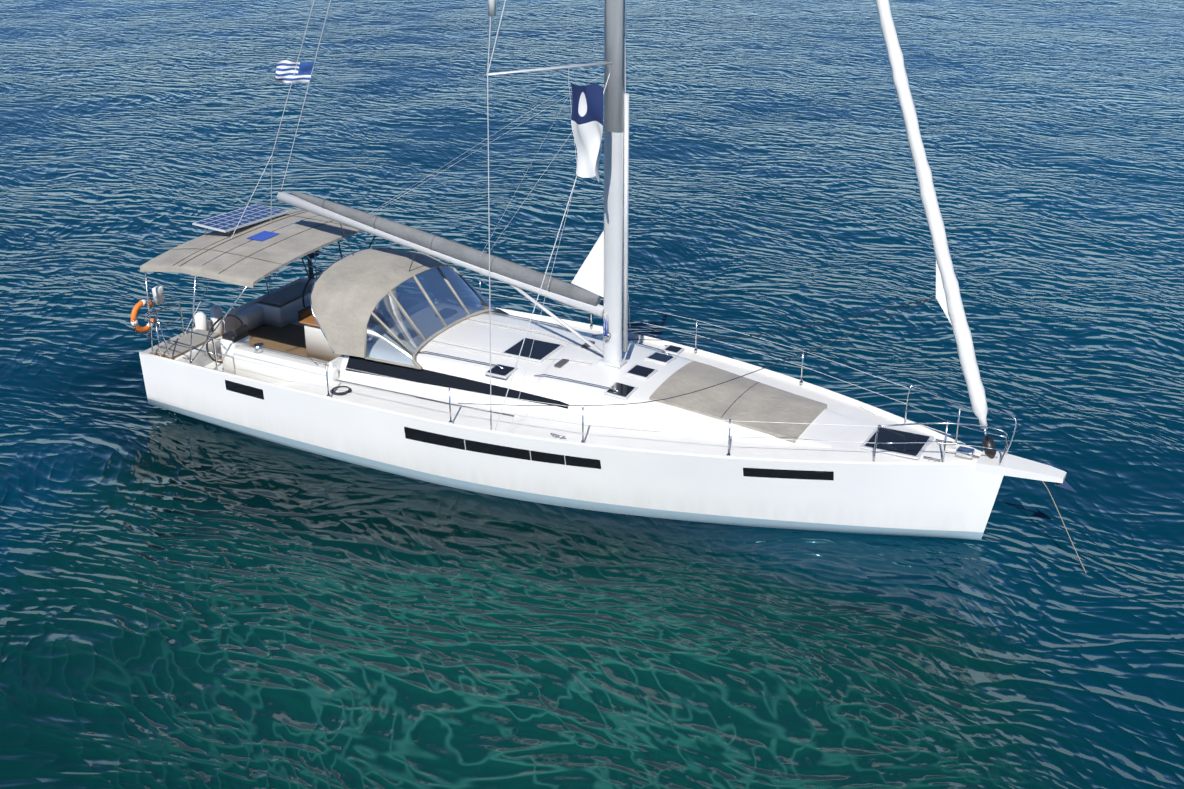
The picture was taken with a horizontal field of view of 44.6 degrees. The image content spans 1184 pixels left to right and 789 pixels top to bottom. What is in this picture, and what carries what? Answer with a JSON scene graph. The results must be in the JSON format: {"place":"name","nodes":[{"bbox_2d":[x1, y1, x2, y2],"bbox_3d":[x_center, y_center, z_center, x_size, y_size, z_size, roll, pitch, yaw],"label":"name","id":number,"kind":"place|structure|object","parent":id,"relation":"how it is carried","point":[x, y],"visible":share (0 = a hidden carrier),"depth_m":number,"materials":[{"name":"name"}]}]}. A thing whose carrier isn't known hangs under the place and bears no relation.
{"place":"outdoors","nodes":[
{"label":"outdoors","id":0,"kind":"place"},
{"bbox_2d":[0,0,1183,788],"bbox_3d":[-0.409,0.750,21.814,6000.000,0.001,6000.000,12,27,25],"label":"sea water","id":1,"kind":"structure","parent":0,"point":[186,602],"depth_m":23.03,"materials":[{"name":"blue liquid"}]},
{"bbox_2d":[130,0,1085,572],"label":"sailboat","id":2,"kind":"object","parent":1,"relation":"on","point":[424,366],"visible":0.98,"depth_m":20.39,"materials":[{"name":"white plastic"}]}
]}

